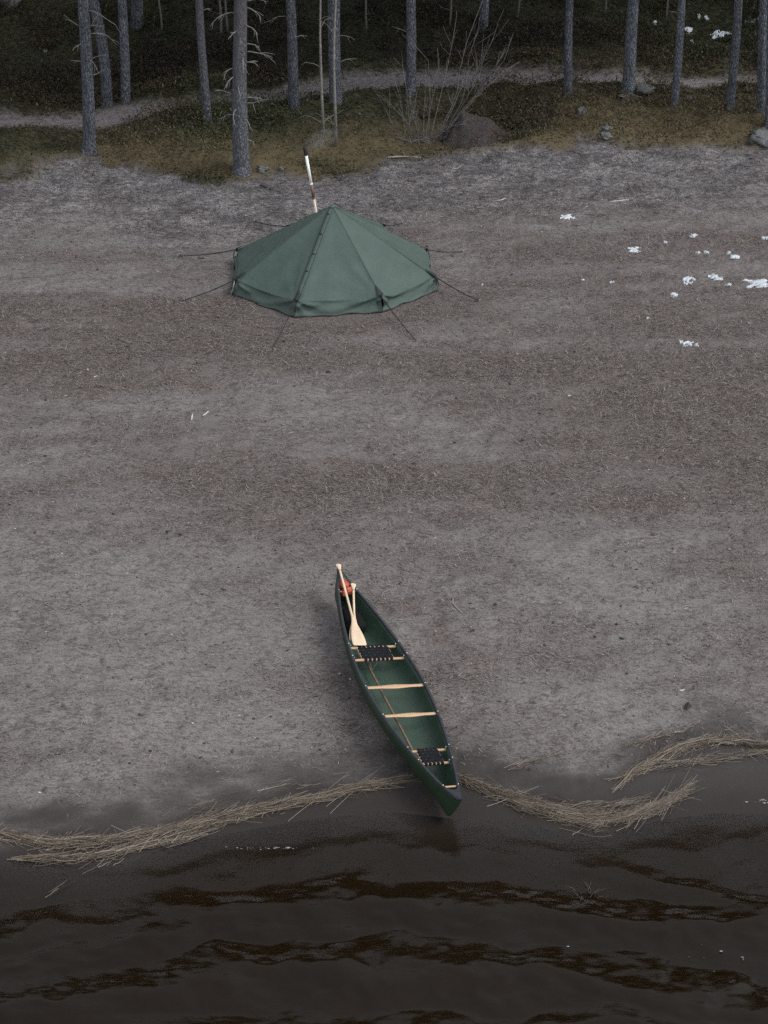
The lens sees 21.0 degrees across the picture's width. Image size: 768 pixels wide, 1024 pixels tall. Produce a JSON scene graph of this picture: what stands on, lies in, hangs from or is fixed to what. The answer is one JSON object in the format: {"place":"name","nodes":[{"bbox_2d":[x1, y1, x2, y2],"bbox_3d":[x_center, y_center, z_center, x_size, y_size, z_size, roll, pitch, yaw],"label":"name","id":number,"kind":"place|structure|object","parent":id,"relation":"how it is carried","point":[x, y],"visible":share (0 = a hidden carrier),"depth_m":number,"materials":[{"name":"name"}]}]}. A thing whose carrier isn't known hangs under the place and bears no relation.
{"place":"outdoors","nodes":[
{"label":"outdoors","id":0,"kind":"place"},
{"bbox_2d":[0,68,756,129],"bbox_3d":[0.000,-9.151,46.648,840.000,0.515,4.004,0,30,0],"label":"path","id":1,"kind":"structure","parent":0,"point":[106,117],"depth_m":47.85,"materials":[{"name":"beige soil"}]},
{"bbox_2d":[0,0,767,187],"bbox_3d":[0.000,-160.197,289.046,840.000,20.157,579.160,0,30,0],"label":"forest floor","id":2,"kind":"structure","parent":0,"point":[12,159],"depth_m":47.03,"materials":[{"name":"brown plant"}]},
{"bbox_2d":[3,0,20,9],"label":"rock","id":3,"kind":"object","parent":2,"relation":"on","point":[16,2],"visible":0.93,"depth_m":51.42,"materials":[{"name":"grey stone"}]},
{"bbox_2d":[66,0,118,154],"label":"pine tree","id":4,"kind":"object","parent":2,"relation":"on","point":[88,110],"visible":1,"depth_m":43.76,"materials":[{"name":"grey plant"}]},
{"bbox_2d":[89,0,112,106],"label":"pine tree","id":5,"kind":"object","parent":2,"relation":"on","point":[105,68],"visible":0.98,"depth_m":46.17,"materials":[{"name":"grey plant"}]},
{"bbox_2d":[117,0,130,102],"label":"pine tree","id":6,"kind":"object","parent":2,"relation":"on","point":[125,83],"visible":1,"depth_m":46.31,"materials":[{"name":"grey plant"}]},
{"bbox_2d":[129,0,143,28],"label":"pine tree","id":7,"kind":"object","parent":2,"relation":"on","point":[137,8],"visible":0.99,"depth_m":50.75,"materials":[{"name":"grey plant"}]},
{"bbox_2d":[158,0,162,30],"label":"young tree","id":8,"kind":"object","parent":2,"relation":"on","point":[160,15],"visible":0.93,"depth_m":50.16,"materials":[{"name":"grey plant"}]},
{"bbox_2d":[195,0,212,124],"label":"pine tree","id":9,"kind":"object","parent":2,"relation":"on","point":[204,84],"visible":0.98,"depth_m":44.88,"materials":[{"name":"grey plant"}]},
{"bbox_2d":[213,0,221,36],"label":"young tree","id":10,"kind":"object","parent":2,"relation":"on","point":[220,11],"visible":0.83,"depth_m":49.59,"materials":[{"name":"grey plant"}]},
{"bbox_2d":[207,0,228,33],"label":"young tree","id":11,"kind":"object","parent":2,"relation":"on","point":[227,27],"visible":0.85,"depth_m":49.92,"materials":[{"name":"grey plant"}]},
{"bbox_2d":[210,0,275,176],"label":"pine tree","id":12,"kind":"object","parent":2,"relation":"on","point":[241,157],"visible":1,"depth_m":42.75,"materials":[{"name":"grey plant"}]},
{"bbox_2d":[257,165,269,173],"bbox_3d":[-2.554,-7.248,43.856,0.257,0.191,0.235,0,30,0],"label":"rock","id":13,"kind":"object","parent":2,"relation":"on","point":[261,169],"visible":1,"depth_m":43.79,"materials":[{"name":"grey stone"}]},
{"bbox_2d":[262,0,303,109],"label":"pine tree","id":14,"kind":"object","parent":2,"relation":"on","point":[292,66],"visible":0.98,"depth_m":45.85,"materials":[{"name":"grey plant"}]},
{"bbox_2d":[301,0,344,135],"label":"birch sapling","id":15,"kind":"object","parent":2,"relation":"on","point":[321,95],"visible":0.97,"depth_m":44.73,"materials":[{"name":"grey plant"}]},
{"bbox_2d":[317,0,347,146],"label":"birch sapling","id":16,"kind":"object","parent":2,"relation":"on","point":[334,124],"visible":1,"depth_m":44.20,"materials":[{"name":"grey plant"}]},
{"bbox_2d":[327,0,354,104],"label":"pine tree","id":17,"kind":"object","parent":2,"relation":"on","point":[330,23],"visible":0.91,"depth_m":46.16,"materials":[{"name":"grey plant"}]},
{"bbox_2d":[365,0,372,31],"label":"young tree","id":18,"kind":"object","parent":2,"relation":"on","point":[366,15],"visible":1,"depth_m":50.16,"materials":[{"name":"grey plant"}]},
{"bbox_2d":[387,156,420,157],"bbox_3d":[0.432,-7.650,44.602,0.727,0.062,0.150,-1,30,-2],"label":"stick","id":19,"kind":"object","parent":2,"relation":"on","point":[401,156],"visible":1,"depth_m":44.58,"materials":[{"name":"grey wood"}]},
{"bbox_2d":[392,0,416,96],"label":"pine tree","id":20,"kind":"object","parent":2,"relation":"on","point":[411,48],"visible":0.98,"depth_m":46.37,"materials":[{"name":"grey plant"}]},
{"bbox_2d":[441,0,451,26],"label":"young tree","id":21,"kind":"object","parent":2,"relation":"on","point":[450,13],"visible":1,"depth_m":50.47,"materials":[{"name":"grey plant"}]},
{"bbox_2d":[377,2,518,146],"bbox_3d":[1.345,-9.516,44.444,3.188,3.803,1.478,-3,30,-6],"label":"bare shrub","id":22,"kind":"object","parent":2,"relation":"on","point":[427,136],"visible":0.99,"depth_m":44.74,"materials":[{"name":"brown plant"}]},
{"bbox_2d":[438,109,514,149],"bbox_3d":[1.893,-8.409,45.169,1.553,0.806,1.516,19,35,30],"label":"boulder","id":23,"kind":"object","parent":2,"relation":"on","point":[480,127],"visible":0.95,"depth_m":44.89,"materials":[{"name":"grey stone"}]},
{"bbox_2d":[478,0,488,30],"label":"pine tree","id":24,"kind":"object","parent":2,"relation":"on","point":[484,11],"visible":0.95,"depth_m":50.45,"materials":[{"name":"grey plant"}]},
{"bbox_2d":[563,0,573,97],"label":"pine tree","id":25,"kind":"object","parent":2,"relation":"on","point":[568,37],"visible":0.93,"depth_m":46.00,"materials":[{"name":"grey plant"}]},
{"bbox_2d":[576,106,587,116],"bbox_3d":[4.373,-8.865,45.934,0.352,0.254,0.278,17,34,27],"label":"rock","id":26,"kind":"object","parent":2,"relation":"on","point":[583,110],"visible":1,"depth_m":45.88,"materials":[{"name":"grey stone"}]},
{"bbox_2d":[597,124,612,131],"bbox_3d":[4.854,-8.426,45.432,0.351,0.118,0.303,-25,39,-37],"label":"rock","id":27,"kind":"object","parent":2,"relation":"on","point":[606,128],"visible":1,"depth_m":45.38,"materials":[{"name":"grey stone"}]},
{"bbox_2d":[601,131,613,139],"bbox_3d":[4.843,-8.237,45.262,0.302,0.114,0.362,-15,33,-24],"label":"rock","id":28,"kind":"object","parent":2,"relation":"on","point":[605,135],"visible":1,"depth_m":45.18,"materials":[{"name":"grey stone"}]},
{"bbox_2d":[616,92,641,98],"bbox_3d":[5.553,-9.422,46.942,0.557,0.105,0.368,-6,31,-11],"label":"rock","id":29,"kind":"object","parent":2,"relation":"on","point":[620,95],"visible":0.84,"depth_m":46.88,"materials":[{"name":"grey stone"}]},
{"bbox_2d":[620,0,638,93],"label":"pine tree","id":30,"kind":"object","parent":2,"relation":"on","point":[629,68],"visible":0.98,"depth_m":46.69,"materials":[{"name":"grey plant"}]},
{"bbox_2d":[635,83,655,94],"bbox_3d":[5.947,-9.643,47.197,0.476,0.194,0.605,2,30,3],"label":"rock","id":31,"kind":"object","parent":2,"relation":"on","point":[644,88],"visible":1,"depth_m":47.04,"materials":[{"name":"grey stone"}]},
{"bbox_2d":[665,0,672,18],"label":"young tree","id":32,"kind":"object","parent":2,"relation":"on","point":[668,1],"visible":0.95,"depth_m":50.68,"materials":[{"name":"grey plant"}]},
{"bbox_2d":[667,0,685,107],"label":"pine tree","id":33,"kind":"object","parent":2,"relation":"on","point":[680,26],"visible":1,"depth_m":45.69,"materials":[{"name":"grey plant"}]},
{"bbox_2d":[684,27,692,33],"bbox_3d":[7.381,-11.673,50.220,0.221,0.154,0.241,0,30,0],"label":"snow patch","id":34,"kind":"object","parent":2,"relation":"on","point":[690,29],"visible":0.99,"depth_m":50.19,"materials":[{"name":"white snow"}]},
{"bbox_2d":[710,30,724,38],"bbox_3d":[8.091,-11.564,50.165,0.391,0.179,0.306,0,30,0],"label":"snow patch","id":35,"kind":"object","parent":2,"relation":"on","point":[720,34],"visible":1,"depth_m":50.11,"materials":[{"name":"white snow"}]},
{"bbox_2d":[724,0,742,111],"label":"pine tree","id":36,"kind":"object","parent":2,"relation":"on","point":[734,61],"visible":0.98,"depth_m":45.56,"materials":[{"name":"grey plant"}]},
{"bbox_2d":[748,127,767,146],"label":"rock","id":37,"kind":"object","parent":2,"relation":"on","point":[759,136],"visible":1,"depth_m":44.89,"materials":[{"name":"grey stone"}]},
{"bbox_2d":[755,0,766,113],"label":"pine tree","id":38,"kind":"object","parent":2,"relation":"on","point":[761,66],"visible":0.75,"depth_m":45.26,"materials":[{"name":"grey plant"}]},
{"bbox_2d":[764,0,767,128],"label":"pine tree","id":39,"kind":"object","parent":2,"relation":"on","point":[766,114],"visible":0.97,"depth_m":44.94,"materials":[{"name":"grey plant"}]},
{"bbox_2d":[0,137,767,913],"bbox_3d":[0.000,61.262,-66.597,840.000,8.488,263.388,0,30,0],"label":"beach","id":40,"kind":"structure","parent":0,"point":[720,821],"depth_m":31.56,"materials":[{"name":"grey sand"}]},
{"bbox_2d":[0,765,419,897],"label":"reed drift","id":41,"kind":"object","parent":40,"relation":"on","point":[201,821],"visible":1,"depth_m":26.67,"materials":[{"name":"plant"}]},
{"bbox_2d":[177,203,481,351],"bbox_3d":[-1.120,-4.957,38.869,5.866,1.780,5.818,0,30,0],"label":"tent","id":42,"kind":"object","parent":40,"relation":"on","point":[332,260],"visible":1,"depth_m":38.35,"materials":[{"name":"green fabric"}]},
{"bbox_2d":[303,146,317,212],"bbox_3d":[-1.282,-5.649,38.927,0.440,2.574,0.077,0,30,0],"label":"stovepipe","id":43,"kind":"object","parent":42,"relation":"attached to","point":[305,151],"visible":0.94,"depth_m":38.59,"materials":[{"name":"metal"}]},
{"bbox_2d":[0,140,767,815],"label":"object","id":44,"kind":"structure","parent":40,"relation":"on","point":[510,372],"depth_m":34.77,"materials":[{"name":"grey sand"}]},
{"bbox_2d":[0,174,767,799],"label":"beach litter","id":45,"kind":"object","parent":40,"relation":"on","point":[688,704],"visible":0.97,"depth_m":31.65,"materials":[{"name":"brown plant"}]},
{"bbox_2d":[335,569,461,815],"bbox_3d":[0.110,2.438,28.475,0.929,0.488,4.881,-1,37,-25],"label":"canoe","id":46,"kind":"object","parent":40,"relation":"on","point":[429,758],"visible":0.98,"depth_m":28.47,"materials":[{"name":"green plastic"}]},
{"bbox_2d":[339,579,351,596],"bbox_3d":[-0.587,1.076,29.934,0.197,0.168,0.409,-1,37,-25],"label":"orange bag","id":47,"kind":"object","parent":46,"relation":"in","point":[348,588],"visible":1,"depth_m":29.88,"materials":[{"name":"fabric"}]},
{"bbox_2d":[336,564,365,644],"bbox_3d":[-0.500,1.311,29.510,0.205,0.036,1.622,2,43,-18],"label":"paddle","id":48,"kind":"object","parent":46,"relation":"in","point":[357,637],"visible":1,"depth_m":29.16,"materials":[{"name":"brown wood"}]},
{"bbox_2d":[349,583,356,640],"bbox_3d":[-0.427,1.424,29.476,0.170,0.036,1.148,14,41,-15],"label":"paddle","id":49,"kind":"object","parent":46,"relation":"in","point":[353,585],"visible":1,"depth_m":29.59,"materials":[{"name":"brown wood"}]},
{"bbox_2d":[342,608,366,637],"bbox_3d":[-0.473,1.582,29.623,0.335,0.255,0.427,-1,37,-25],"label":"black bag","id":50,"kind":"object","parent":46,"relation":"in","point":[362,624],"visible":0.55,"depth_m":29.50,"materials":[{"name":"fabric"}]},
{"bbox_2d":[361,652,412,750],"bbox_3d":[0.006,2.537,28.426,0.043,0.264,2.259,-10,31,-16],"label":"wooden pole","id":51,"kind":"object","parent":46,"relation":"in","point":[392,712],"visible":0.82,"depth_m":28.22,"materials":[{"name":"wood"}]},
{"bbox_2d":[560,214,574,219],"bbox_3d":[3.723,-5.982,42.033,0.327,0.073,0.290,0,30,0],"label":"snow patch","id":52,"kind":"object","parent":40,"relation":"on","point":[566,216],"visible":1,"depth_m":41.99,"materials":[{"name":"white snow"}]},
{"bbox_2d":[457,771,702,836],"bbox_3d":[2.475,3.770,27.239,3.568,0.172,1.429,0,30,0],"label":"reed drift","id":53,"kind":"object","parent":40,"relation":"on","point":[517,799],"visible":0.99,"depth_m":27.11,"materials":[{"name":"plant"}]},
{"bbox_2d":[568,883,605,905],"bbox_3d":[2.519,4.786,25.698,0.562,0.214,0.412,24,37,35],"label":"reed tuft","id":54,"kind":"object","parent":40,"relation":"on","point":[588,890],"visible":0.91,"depth_m":25.72,"materials":[{"name":"brown plant"}]},
{"bbox_2d":[627,247,640,252],"bbox_3d":[4.920,-5.131,40.615,0.279,0.078,0.250,0,30,0],"label":"snow patch","id":55,"kind":"object","parent":40,"relation":"on","point":[633,249],"visible":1,"depth_m":40.58,"materials":[{"name":"white snow"}]},
{"bbox_2d":[507,722,767,792],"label":"reed drift","id":56,"kind":"object","parent":40,"relation":"on","point":[639,767],"visible":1,"depth_m":27.95,"materials":[{"name":"plant"}]},
{"bbox_2d":[682,276,692,284],"bbox_3d":[5.772,-4.391,39.368,0.222,0.100,0.294,0,30,0],"label":"snow patch","id":57,"kind":"object","parent":40,"relation":"on","point":[686,279],"visible":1,"depth_m":39.37,"materials":[{"name":"white snow"}]},
{"bbox_2d":[682,341,692,345],"bbox_3d":[5.441,-3.010,37.095,0.228,0.076,0.164,0,30,0],"label":"snow patch","id":58,"kind":"object","parent":40,"relation":"on","point":[688,343],"visible":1,"depth_m":37.09,"materials":[{"name":"white snow"}]},
{"bbox_2d":[708,273,722,280],"bbox_3d":[6.319,-4.477,39.504,0.284,0.078,0.262,0,30,0],"label":"snow patch","id":59,"kind":"object","parent":40,"relation":"on","point":[714,276],"visible":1,"depth_m":39.48,"materials":[{"name":"white snow"}]},
{"bbox_2d":[730,254,739,258],"bbox_3d":[6.830,-4.965,40.313,0.209,0.078,0.138,0,30,0],"label":"snow patch","id":60,"kind":"object","parent":40,"relation":"on","point":[734,256],"visible":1,"depth_m":40.29,"materials":[{"name":"white snow"}]},
{"bbox_2d":[744,279,767,287],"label":"snow patch","id":61,"kind":"object","parent":40,"relation":"on","point":[759,283],"visible":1,"depth_m":39.16,"materials":[{"name":"white snow"}]},
{"bbox_2d":[0,854,767,1023],"bbox_3d":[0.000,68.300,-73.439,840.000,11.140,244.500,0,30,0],"label":"lake water","id":62,"kind":"structure","parent":0,"point":[412,939],"depth_m":24.76,"materials":[{"name":"black liquid"}]},
{"bbox_2d":[226,799,767,959],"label":"foam","id":63,"kind":"object","parent":62,"relation":"on","point":[567,946],"visible":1,"depth_m":26.46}
]}

